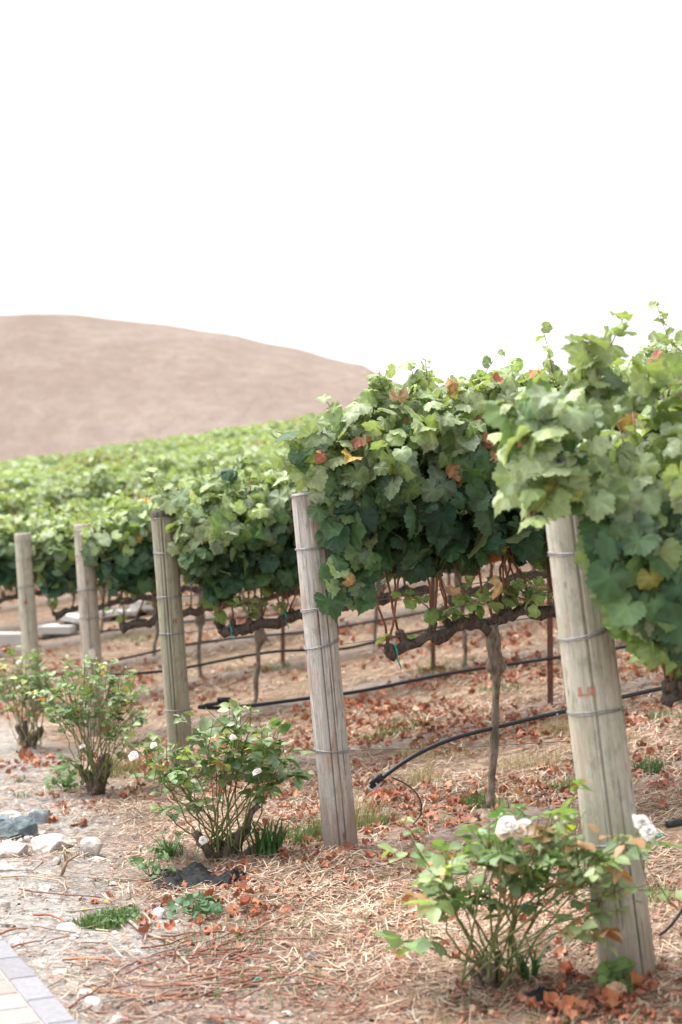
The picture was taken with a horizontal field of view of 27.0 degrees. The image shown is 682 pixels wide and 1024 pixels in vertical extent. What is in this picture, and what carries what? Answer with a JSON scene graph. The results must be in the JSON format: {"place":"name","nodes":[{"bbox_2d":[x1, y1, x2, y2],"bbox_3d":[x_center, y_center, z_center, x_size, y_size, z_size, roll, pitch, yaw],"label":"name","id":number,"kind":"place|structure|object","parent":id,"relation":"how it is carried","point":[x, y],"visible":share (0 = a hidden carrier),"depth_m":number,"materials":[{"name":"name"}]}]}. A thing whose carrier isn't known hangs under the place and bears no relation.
{"place":"outdoors","nodes":[
{"label":"outdoors","id":0,"kind":"place"},
{"bbox_2d":[0,935,78,1023],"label":"path","id":1,"kind":"structure","parent":0,"point":[19,981],"depth_m":4.23,"materials":[{"name":"stone"}]},
{"bbox_2d":[0,313,398,463],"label":"hill","id":2,"kind":"structure","parent":0,"point":[70,383],"depth_m":88.56,"materials":[{"name":"brown soil"}]},
{"bbox_2d":[0,560,681,1023],"bbox_3d":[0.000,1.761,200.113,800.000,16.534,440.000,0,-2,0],"label":"ground","id":3,"kind":"structure","parent":0,"point":[8,616],"depth_m":7.25,"materials":[{"name":"soil"}]},
{"bbox_2d":[0,632,20,646],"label":"white slab","id":4,"kind":"object","parent":3,"relation":"on","point":[11,638],"depth_m":17.55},
{"bbox_2d":[0,811,21,818],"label":"rock","id":5,"kind":"object","parent":3,"relation":"on","point":[12,814],"visible":0.51,"depth_m":7.44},
{"bbox_2d":[0,840,27,857],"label":"rock","id":6,"kind":"object","parent":3,"relation":"on","point":[7,847],"visible":0.79,"depth_m":6.51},
{"bbox_2d":[8,936,23,947],"bbox_3d":[-1.135,1.513,4.962,0.055,0.057,0.047,0,-2,0],"label":"rock","id":7,"kind":"object","parent":3,"relation":"on","point":[12,942],"visible":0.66,"depth_m":4.96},
{"bbox_2d":[0,815,37,839],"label":"rock","id":8,"kind":"object","parent":3,"relation":"on","point":[21,825],"visible":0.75,"depth_m":6.99,"materials":[{"name":"stone"}]},
{"bbox_2d":[15,949,32,956],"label":"rock","id":9,"kind":"object","parent":3,"relation":"on","point":[21,952],"visible":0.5,"depth_m":4.83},
{"bbox_2d":[14,533,42,711],"bbox_3d":[-2.766,1.155,12.658,0.302,1.943,0.160,1,-3,-24],"label":"wooden post","id":10,"kind":"object","parent":3,"relation":"on","point":[26,599],"visible":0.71,"depth_m":12.60,"materials":[{"name":"wood"}]},
{"bbox_2d":[0,645,57,748],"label":"rose bush","id":11,"kind":"object","parent":3,"relation":"on","point":[32,739],"visible":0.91,"depth_m":10.09,"materials":[{"name":"green plant"}]},
{"bbox_2d":[1,875,69,887],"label":"twig","id":12,"kind":"object","parent":3,"relation":"on","point":[12,876],"visible":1,"depth_m":5.98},
{"bbox_2d":[0,496,78,603],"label":"grapevine","id":13,"kind":"object","parent":3,"relation":"on","point":[8,572],"visible":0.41,"depth_m":14.90,"materials":[{"name":"green plant"}]},
{"bbox_2d":[28,809,50,824],"bbox_3d":[-1.556,1.590,7.346,0.109,0.110,0.089,-2,-3,33],"label":"rock","id":14,"kind":"object","parent":3,"relation":"on","point":[38,815],"visible":0.63,"depth_m":7.32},
{"bbox_2d":[31,959,48,966],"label":"rock","id":15,"kind":"object","parent":3,"relation":"on","point":[41,962],"visible":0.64,"depth_m":4.71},
{"bbox_2d":[30,834,73,853],"bbox_3d":[-1.363,1.583,6.710,0.211,0.107,0.193,0,-2,0],"label":"rock","id":16,"kind":"object","parent":3,"relation":"on","point":[46,843],"visible":0.72,"depth_m":6.66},
{"bbox_2d":[37,624,75,639],"bbox_3d":[-3.597,1.553,18.240,0.407,0.209,0.900,0,-2,0],"label":"white slab","id":17,"kind":"object","parent":3,"relation":"on","point":[49,630],"depth_m":17.79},
{"bbox_2d":[19,888,101,897],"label":"twig","id":18,"kind":"object","parent":3,"relation":"on","point":[28,890],"visible":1,"depth_m":5.67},
{"bbox_2d":[47,850,78,876],"bbox_3d":[-1.194,1.500,6.018,0.168,0.143,0.028,0,-2,0],"label":"dried root","id":19,"kind":"object","parent":3,"relation":"on","point":[63,869],"visible":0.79,"depth_m":6.01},
{"bbox_2d":[43,764,84,790],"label":"mallow weed","id":20,"kind":"object","parent":3,"relation":"on","point":[72,775],"visible":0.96,"depth_m":8.15,"materials":[{"name":"plant"}]},
{"bbox_2d":[56,922,78,928],"bbox_3d":[-1.001,1.522,5.212,0.082,0.032,0.063,0,-2,0],"label":"rock","id":21,"kind":"object","parent":3,"relation":"on","point":[67,926],"visible":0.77,"depth_m":5.20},
{"bbox_2d":[59,613,79,630],"bbox_3d":[-3.485,1.459,18.604,0.326,0.289,0.900,0,-2,0],"label":"white slab","id":22,"kind":"object","parent":3,"relation":"on","point":[69,618],"depth_m":18.24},
{"bbox_2d":[9,652,156,795],"bbox_3d":[-1.439,1.215,8.018,0.801,0.845,0.662,1,-3,-23],"label":"rose bush","id":23,"kind":"object","parent":3,"relation":"on","point":[96,782],"visible":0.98,"depth_m":8.04,"materials":[{"name":"green plant"}]},
{"bbox_2d":[76,989,97,998],"bbox_3d":[-0.781,1.489,4.366,0.070,0.043,0.050,1,-3,-12],"label":"rock","id":24,"kind":"object","parent":3,"relation":"on","point":[82,991],"visible":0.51,"depth_m":4.36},
{"bbox_2d":[68,982,109,1008],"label":"twig","id":25,"kind":"object","parent":3,"relation":"on","point":[81,998],"visible":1,"depth_m":4.30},
{"bbox_2d":[74,523,105,740],"bbox_3d":[-1.889,1.076,10.762,0.295,1.979,0.159,2,-3,-33],"label":"wooden post","id":26,"kind":"object","parent":3,"relation":"on","point":[88,618],"visible":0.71,"depth_m":10.70,"materials":[{"name":"brown wood"}]},
{"bbox_2d":[80,837,102,856],"bbox_3d":[-1.129,1.528,6.434,0.100,0.113,0.079,-2,-3,33],"label":"rock","id":27,"kind":"object","parent":3,"relation":"on","point":[93,845],"visible":0.73,"depth_m":6.41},
{"bbox_2d":[63,957,120,961],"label":"twig","id":28,"kind":"object","parent":3,"relation":"on","point":[77,958],"visible":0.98,"depth_m":4.74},
{"bbox_2d":[28,478,156,633],"bbox_3d":[-2.951,0.571,17.679,1.949,2.009,0.792,1,-3,-20],"label":"grapevine","id":29,"kind":"object","parent":3,"relation":"on","point":[92,503],"visible":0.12,"depth_m":17.66,"materials":[{"name":"green plant"}]},
{"bbox_2d":[82,996,103,1011],"bbox_3d":[-0.740,1.476,4.237,0.067,0.063,0.056,0,-2,0],"label":"rock","id":30,"kind":"object","parent":3,"relation":"on","point":[94,1001],"visible":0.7,"depth_m":4.22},
{"bbox_2d":[86,906,142,924],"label":"mallow weed","id":31,"kind":"object","parent":3,"relation":"on","point":[120,918],"visible":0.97,"depth_m":5.28,"materials":[{"name":"plant"}]},
{"bbox_2d":[74,996,154,1012],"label":"twig","id":32,"kind":"object","parent":3,"relation":"on","point":[87,1007],"visible":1,"depth_m":4.26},
{"bbox_2d":[99,609,143,621],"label":"white slab","id":33,"kind":"structure","parent":3,"relation":"on","point":[108,614],"depth_m":18.68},
{"bbox_2d":[76,477,199,655],"bbox_3d":[-2.045,0.607,15.609,1.889,2.040,0.836,1,-3,-20],"label":"grapevine","id":34,"kind":"object","parent":3,"relation":"on","point":[99,511],"visible":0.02,"depth_m":15.42,"materials":[{"name":"green plant"}]},
{"bbox_2d":[38,613,280,639],"bbox_3d":[-1.492,1.204,15.805,3.827,0.376,0.022,1,-3,-23],"label":"irrigation hose","id":35,"kind":"object","parent":34,"relation":"attached to","point":[72,634],"visible":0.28,"depth_m":15.40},
{"bbox_2d":[92,987,186,999],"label":"twig","id":36,"kind":"object","parent":3,"relation":"on","point":[120,992],"visible":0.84,"depth_m":4.35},
{"bbox_2d":[129,600,154,616],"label":"white slab","id":37,"kind":"structure","parent":3,"relation":"on","point":[137,605],"depth_m":18.84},
{"bbox_2d":[111,951,175,978],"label":"twig","id":38,"kind":"object","parent":3,"relation":"on","point":[117,972],"visible":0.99,"depth_m":4.70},
{"bbox_2d":[31,466,264,678],"bbox_3d":[-1.687,0.580,13.270,2.584,2.100,0.827,1,-3,-23],"label":"grapevine","id":39,"kind":"object","parent":3,"relation":"on","point":[54,568],"visible":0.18,"depth_m":12.79,"materials":[{"name":"green plant"}]},
{"bbox_2d":[128,845,175,878],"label":"rose seedling","id":40,"kind":"object","parent":3,"relation":"on","point":[162,855],"visible":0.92,"depth_m":5.94,"materials":[{"name":"plant"}]},
{"bbox_2d":[112,1008,197,1023],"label":"twig","id":41,"kind":"object","parent":3,"relation":"on","point":[150,1016],"visible":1,"depth_m":4.08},
{"bbox_2d":[150,907,166,918],"bbox_3d":[-0.689,1.511,5.342,0.059,0.050,0.046,-1,-3,17],"label":"rock","id":42,"kind":"object","parent":3,"relation":"on","point":[159,912],"visible":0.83,"depth_m":5.33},
{"bbox_2d":[118,907,201,989],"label":"twig","id":43,"kind":"object","parent":3,"relation":"on","point":[150,935],"visible":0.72,"depth_m":5.02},
{"bbox_2d":[141,933,195,948],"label":"twig","id":44,"kind":"object","parent":3,"relation":"on","point":[154,946],"visible":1,"depth_m":4.91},
{"bbox_2d":[148,830,190,858],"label":"plantain weed","id":45,"kind":"object","parent":3,"relation":"on","point":[168,850],"visible":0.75,"depth_m":6.41,"materials":[{"name":"green plant"}]},
{"bbox_2d":[116,984,222,998],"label":"twig","id":46,"kind":"object","parent":3,"relation":"on","point":[166,995],"visible":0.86,"depth_m":4.34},
{"bbox_2d":[150,510,194,777],"bbox_3d":[-0.995,0.962,8.524,0.314,1.960,0.159,1,-3,-28],"label":"wooden post","id":47,"kind":"object","parent":3,"relation":"on","point":[172,637],"visible":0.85,"depth_m":8.46,"materials":[{"name":"brown wood"}]},
{"bbox_2d":[136,959,221,974],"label":"twig","id":48,"kind":"object","parent":3,"relation":"on","point":[176,969],"visible":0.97,"depth_m":4.63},
{"bbox_2d":[129,1014,228,1023],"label":"twig","id":49,"kind":"object","parent":3,"relation":"on","point":[175,1015],"visible":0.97,"depth_m":4.12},
{"bbox_2d":[148,862,212,890],"bbox_3d":[-0.658,1.511,5.930,0.319,0.064,0.332,1,-3,-14],"label":"fabric scrap","id":50,"kind":"object","parent":3,"relation":"on","point":[194,874],"visible":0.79,"depth_m":5.86,"materials":[{"name":"fabric"}]},
{"bbox_2d":[30,465,344,707],"bbox_3d":[-1.007,0.556,10.986,2.835,2.075,0.778,1,-3,-22],"label":"grapevine","id":51,"kind":"object","parent":3,"relation":"on","point":[117,548],"visible":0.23,"depth_m":10.61,"materials":[{"name":"green plant"}]},
{"bbox_2d":[137,980,250,986],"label":"twig","id":52,"kind":"object","parent":3,"relation":"on","point":[141,985],"visible":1,"depth_m":4.42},
{"bbox_2d":[167,892,224,919],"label":"mallow weed","id":53,"kind":"object","parent":3,"relation":"on","point":[201,902],"visible":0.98,"depth_m":5.34,"materials":[{"name":"plant"}]},
{"bbox_2d":[163,974,266,985],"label":"twig","id":54,"kind":"object","parent":3,"relation":"on","point":[204,975],"visible":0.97,"depth_m":4.55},
{"bbox_2d":[186,975,245,1000],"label":"twig","id":55,"kind":"object","parent":3,"relation":"on","point":[202,995],"visible":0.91,"depth_m":4.34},
{"bbox_2d":[119,699,314,862],"bbox_3d":[-0.532,1.207,6.274,0.906,0.787,0.589,0,-2,0],"label":"rose bush","id":56,"kind":"object","parent":3,"relation":"on","point":[255,768],"visible":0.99,"depth_m":6.26,"materials":[{"name":"green plant"}]},
{"bbox_2d":[170,962,263,983],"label":"twig","id":57,"kind":"object","parent":3,"relation":"on","point":[216,976],"visible":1,"depth_m":4.50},
{"bbox_2d":[161,929,273,936],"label":"twig","id":58,"kind":"object","parent":3,"relation":"on","point":[176,935],"visible":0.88,"depth_m":5.04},
{"bbox_2d":[207,868,246,886],"bbox_3d":[-0.473,1.494,5.829,0.138,0.074,0.185,-1,-3,21],"label":"fabric scrap","id":59,"kind":"object","parent":3,"relation":"on","point":[228,879],"visible":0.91,"depth_m":5.78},
{"bbox_2d":[200,1017,262,1023],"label":"twig","id":60,"kind":"object","parent":3,"relation":"on","point":[246,1020],"visible":1,"depth_m":4.07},
{"bbox_2d":[190,949,285,955],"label":"twig","id":61,"kind":"object","parent":3,"relation":"on","point":[232,954],"visible":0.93,"depth_m":4.79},
{"bbox_2d":[189,984,294,994],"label":"twig","id":62,"kind":"object","parent":3,"relation":"on","point":[196,992],"visible":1,"depth_m":4.36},
{"bbox_2d":[246,461,274,474],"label":"grapevine","id":63,"kind":"object","parent":3,"relation":"on","point":[262,465],"visible":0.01,"depth_m":16.11,"materials":[{"name":"green plant"}]},
{"bbox_2d":[213,911,312,951],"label":"twig","id":64,"kind":"object","parent":3,"relation":"on","point":[248,931],"visible":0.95,"depth_m":5.09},
{"bbox_2d":[239,815,293,858],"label":"grass tuft","id":65,"kind":"object","parent":3,"relation":"on","point":[267,843],"visible":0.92,"depth_m":6.23,"materials":[{"name":"green plant"}]},
{"bbox_2d":[222,968,330,985],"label":"twig","id":66,"kind":"object","parent":3,"relation":"on","point":[223,970],"visible":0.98,"depth_m":4.57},
{"bbox_2d":[0,381,560,600],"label":"vineyard","id":67,"kind":"object","parent":3,"relation":"on","point":[97,472],"visible":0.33,"depth_m":25.05,"materials":[{"name":"green plant"}]},
{"bbox_2d":[281,597,284,663],"bbox_3d":[-0.563,0.765,13.725,0.034,2.000,0.037,2,-3,-32],"label":"metal stake","id":68,"kind":"object","parent":3,"relation":"on","point":[282,639],"visible":0.21,"depth_m":13.70,"materials":[{"name":"metal"}]},
{"bbox_2d":[106,595,504,662],"bbox_3d":[-0.192,1.114,13.862,4.264,0.616,0.022,1,-3,-23],"label":"irrigation hose","id":69,"kind":"object","parent":68,"relation":"attached to","point":[251,636],"visible":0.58,"depth_m":13.65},
{"bbox_2d":[229,979,344,1001],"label":"twig","id":70,"kind":"object","parent":3,"relation":"on","point":[250,993],"visible":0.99,"depth_m":4.38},
{"bbox_2d":[143,446,433,641],"bbox_3d":[-0.267,0.500,8.810,2.052,2.082,0.938,1,-3,-25],"label":"grapevine","id":71,"kind":"object","parent":3,"relation":"on","point":[234,535],"visible":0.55,"depth_m":8.45,"materials":[{"name":"green plant"}]},
{"bbox_2d":[266,985,322,1003],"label":"twig","id":72,"kind":"object","parent":3,"relation":"on","point":[304,999],"visible":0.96,"depth_m":4.26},
{"bbox_2d":[244,973,353,994],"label":"twig","id":73,"kind":"object","parent":3,"relation":"on","point":[336,983],"visible":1,"depth_m":4.45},
{"bbox_2d":[290,492,357,850],"bbox_3d":[-0.059,0.875,6.305,0.348,1.934,0.161,1,-3,-24],"label":"wooden post","id":74,"kind":"object","parent":3,"relation":"on","point":[333,768],"visible":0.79,"depth_m":6.24,"materials":[{"name":"grey wood"}]},
{"bbox_2d":[344,571,549,605],"bbox_3d":[1.538,0.198,7.054,3.414,0.523,0.004,1,-3,-23],"label":"trellis wire","id":75,"kind":"object","parent":74,"relation":"attached to","point":[459,586],"visible":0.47,"depth_m":6.62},
{"bbox_2d":[351,741,566,749],"bbox_3d":[0.565,1.084,6.598,1.130,0.020,0.004,1,-3,-23],"label":"trellis wire","id":76,"kind":"object","parent":74,"relation":"attached to","point":[457,747],"visible":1,"depth_m":6.58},
{"bbox_2d":[298,961,365,987],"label":"twig","id":77,"kind":"object","parent":3,"relation":"on","point":[321,982],"visible":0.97,"depth_m":4.42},
{"bbox_2d":[283,451,382,646],"bbox_3d":[0.309,0.326,14.134,2.012,2.122,0.778,1,-3,-24],"label":"grapevine","id":78,"kind":"object","parent":3,"relation":"on","point":[378,583],"visible":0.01,"depth_m":14.08,"materials":[{"name":"brown plant"}]},
{"bbox_2d":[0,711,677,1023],"bbox_3d":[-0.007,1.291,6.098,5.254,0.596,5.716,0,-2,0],"label":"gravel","id":79,"kind":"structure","parent":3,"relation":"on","point":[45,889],"depth_m":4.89,"materials":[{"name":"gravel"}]},
{"bbox_2d":[225,974,306,987],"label":"twig","id":80,"kind":"object","parent":79,"relation":"on","point":[246,983],"visible":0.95,"depth_m":4.44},
{"bbox_2d":[0,592,681,1023],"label":"straw","id":81,"kind":"object","parent":3,"relation":"on","point":[348,922],"visible":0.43,"depth_m":6.03,"materials":[{"name":"plant"}]},
{"bbox_2d":[557,959,575,974],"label":"fallen leaf","id":82,"kind":"object","parent":81,"relation":"on","point":[566,968],"visible":1,"depth_m":4.33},
{"bbox_2d":[630,970,648,987],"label":"fallen leaf","id":83,"kind":"object","parent":81,"relation":"on","point":[636,979],"visible":1,"depth_m":4.17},
{"bbox_2d":[0,562,681,1023],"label":"leaf litter","id":84,"kind":"object","parent":3,"relation":"on","point":[394,820],"visible":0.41,"depth_m":7.75,"materials":[{"name":"plant"}]},
{"bbox_2d":[0,674,681,1023],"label":"wood chips","id":85,"kind":"object","parent":3,"relation":"on","point":[303,992],"visible":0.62,"depth_m":4.78,"materials":[{"name":"wood"}]},
{"bbox_2d":[208,943,286,959],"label":"twig","id":86,"kind":"object","parent":85,"relation":"on","point":[249,956],"visible":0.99,"depth_m":4.71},
{"bbox_2d":[6,629,681,1023],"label":"dry grass","id":87,"kind":"structure","parent":3,"relation":"on","point":[656,765],"depth_m":6.91,"materials":[{"name":"plant"}]},
{"bbox_2d":[391,776,421,824],"bbox_3d":[0.295,1.338,6.570,0.141,0.273,0.357,0,-2,0],"label":"drip tube","id":88,"kind":"object","parent":3,"relation":"on","point":[416,794],"visible":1,"depth_m":6.41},
{"bbox_2d":[386,981,472,990],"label":"twig","id":89,"kind":"object","parent":3,"relation":"on","point":[426,983],"visible":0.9,"depth_m":4.31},
{"bbox_2d":[431,577,434,670],"bbox_3d":[0.754,0.605,11.737,0.034,2.050,0.037,2,-3,-32],"label":"metal stake","id":90,"kind":"object","parent":3,"relation":"on","point":[432,643],"visible":0.23,"depth_m":11.71,"materials":[{"name":"metal"}]},
{"bbox_2d":[110,617,489,675],"bbox_3d":[-0.150,1.041,11.324,3.468,0.434,0.022,1,-3,-23],"label":"irrigation hose","id":91,"kind":"object","parent":90,"relation":"attached to","point":[263,653],"visible":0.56,"depth_m":11.11,"materials":[{"name":"rubber"}]},
{"bbox_2d":[379,559,500,665],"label":"grapevine","id":92,"kind":"object","parent":3,"relation":"on","point":[464,634],"visible":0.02,"depth_m":11.81,"materials":[{"name":"brown plant"}]},
{"bbox_2d":[266,321,681,808],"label":"grapevine","id":93,"kind":"object","parent":3,"relation":"on","point":[401,481],"visible":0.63,"depth_m":6.35,"materials":[{"name":"green plant"}]},
{"bbox_2d":[442,556,565,701],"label":"grapevine","id":94,"kind":"object","parent":3,"relation":"on","point":[489,586],"visible":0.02,"depth_m":9.28,"materials":[{"name":"green plant"}]},
{"bbox_2d":[367,686,661,791],"bbox_3d":[1.617,0.957,7.040,3.256,0.657,0.048,1,-3,-23],"label":"irrigation hose","id":95,"kind":"object","parent":3,"relation":"on","point":[376,780],"visible":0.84,"depth_m":6.60,"materials":[{"name":"plastic"}]},
{"bbox_2d":[375,778,681,993],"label":"rose bush","id":96,"kind":"object","parent":3,"relation":"on","point":[510,868],"visible":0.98,"depth_m":4.17,"materials":[{"name":"green plant"}]},
{"bbox_2d":[526,996,542,1008],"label":"fallen leaf","id":97,"kind":"object","parent":3,"relation":"on","point":[532,1002],"visible":1,"depth_m":4.07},
{"bbox_2d":[504,922,565,982],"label":"plantain weed","id":98,"kind":"object","parent":3,"relation":"on","point":[535,964],"visible":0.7,"depth_m":4.32,"materials":[{"name":"green plant"}]},
{"bbox_2d":[524,986,561,1005],"bbox_3d":[0.588,1.407,4.143,0.114,0.043,0.095,0,-2,0],"label":"fabric scrap","id":99,"kind":"object","parent":3,"relation":"on","point":[538,993],"visible":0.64,"depth_m":4.14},
{"bbox_2d":[547,570,552,704],"bbox_3d":[1.395,0.555,9.485,0.034,2.050,0.037,-2,-3,32],"label":"metal stake","id":100,"kind":"object","parent":3,"relation":"on","point":[550,662],"visible":0.32,"depth_m":9.46,"materials":[{"name":"metal"}]},
{"bbox_2d":[198,645,625,722],"bbox_3d":[0.786,1.079,9.184,3.564,0.515,0.048,1,-3,-23],"label":"irrigation hose","id":101,"kind":"object","parent":100,"relation":"attached to","point":[211,705],"visible":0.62,"depth_m":8.95,"materials":[{"name":"rubber"}]},
{"bbox_2d":[543,990,559,1006],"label":"fallen leaf","id":102,"kind":"object","parent":3,"relation":"on","point":[550,996],"visible":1,"depth_m":4.07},
{"bbox_2d":[558,994,575,1010],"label":"fallen leaf","id":103,"kind":"object","parent":3,"relation":"on","point":[569,1001],"visible":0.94,"depth_m":4.02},
{"bbox_2d":[571,974,588,985],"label":"fallen leaf","id":104,"kind":"object","parent":3,"relation":"on","point":[578,977],"visible":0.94,"depth_m":4.28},
{"bbox_2d":[479,310,681,706],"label":"grapevine","id":105,"kind":"object","parent":3,"relation":"on","point":[627,505],"visible":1,"depth_m":4.01,"materials":[{"name":"green plant"}]},
{"bbox_2d":[544,514,656,980],"bbox_3d":[0.809,0.852,4.354,0.182,1.837,0.182,-7,0,0],"label":"wooden post","id":106,"kind":"object","parent":3,"relation":"on","point":[598,734],"visible":0.69,"depth_m":4.28,"materials":[{"name":"brown wood"}]},
{"bbox_2d":[599,987,620,1006],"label":"fallen leaf","id":107,"kind":"object","parent":3,"relation":"on","point":[610,993],"visible":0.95,"depth_m":4.06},
{"bbox_2d":[590,956,636,992],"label":"mallow weed","id":108,"kind":"object","parent":3,"relation":"on","point":[605,969],"visible":0.81,"depth_m":4.19,"materials":[{"name":"plant"}]},
{"bbox_2d":[606,981,626,993],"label":"fallen leaf","id":109,"kind":"object","parent":3,"relation":"on","point":[619,987],"visible":0.58,"depth_m":4.12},
{"bbox_2d":[618,991,639,1007],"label":"fallen leaf","id":110,"kind":"object","parent":3,"relation":"on","point":[628,996],"visible":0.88,"depth_m":4.07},
{"bbox_2d":[643,976,661,989],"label":"fallen leaf","id":111,"kind":"object","parent":3,"relation":"on","point":[651,981],"visible":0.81,"depth_m":4.20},
{"bbox_2d":[629,301,681,432],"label":"grapevine","id":112,"kind":"object","parent":3,"relation":"on","point":[659,341],"visible":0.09,"depth_m":7.12,"materials":[{"name":"green plant"}]},
{"bbox_2d":[655,908,681,937],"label":"drip tube","id":113,"kind":"object","parent":3,"relation":"on","point":[671,924],"visible":1,"depth_m":4.55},
{"bbox_2d":[0,0,681,395],"label":"sky","id":114,"kind":"structure","parent":0,"point":[374,184],"materials":[{"name":"white"}]},
{"bbox_2d":[665,818,681,828],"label":"irrigation hose","id":115,"kind":"object","parent":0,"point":[673,823],"visible":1,"depth_m":4.28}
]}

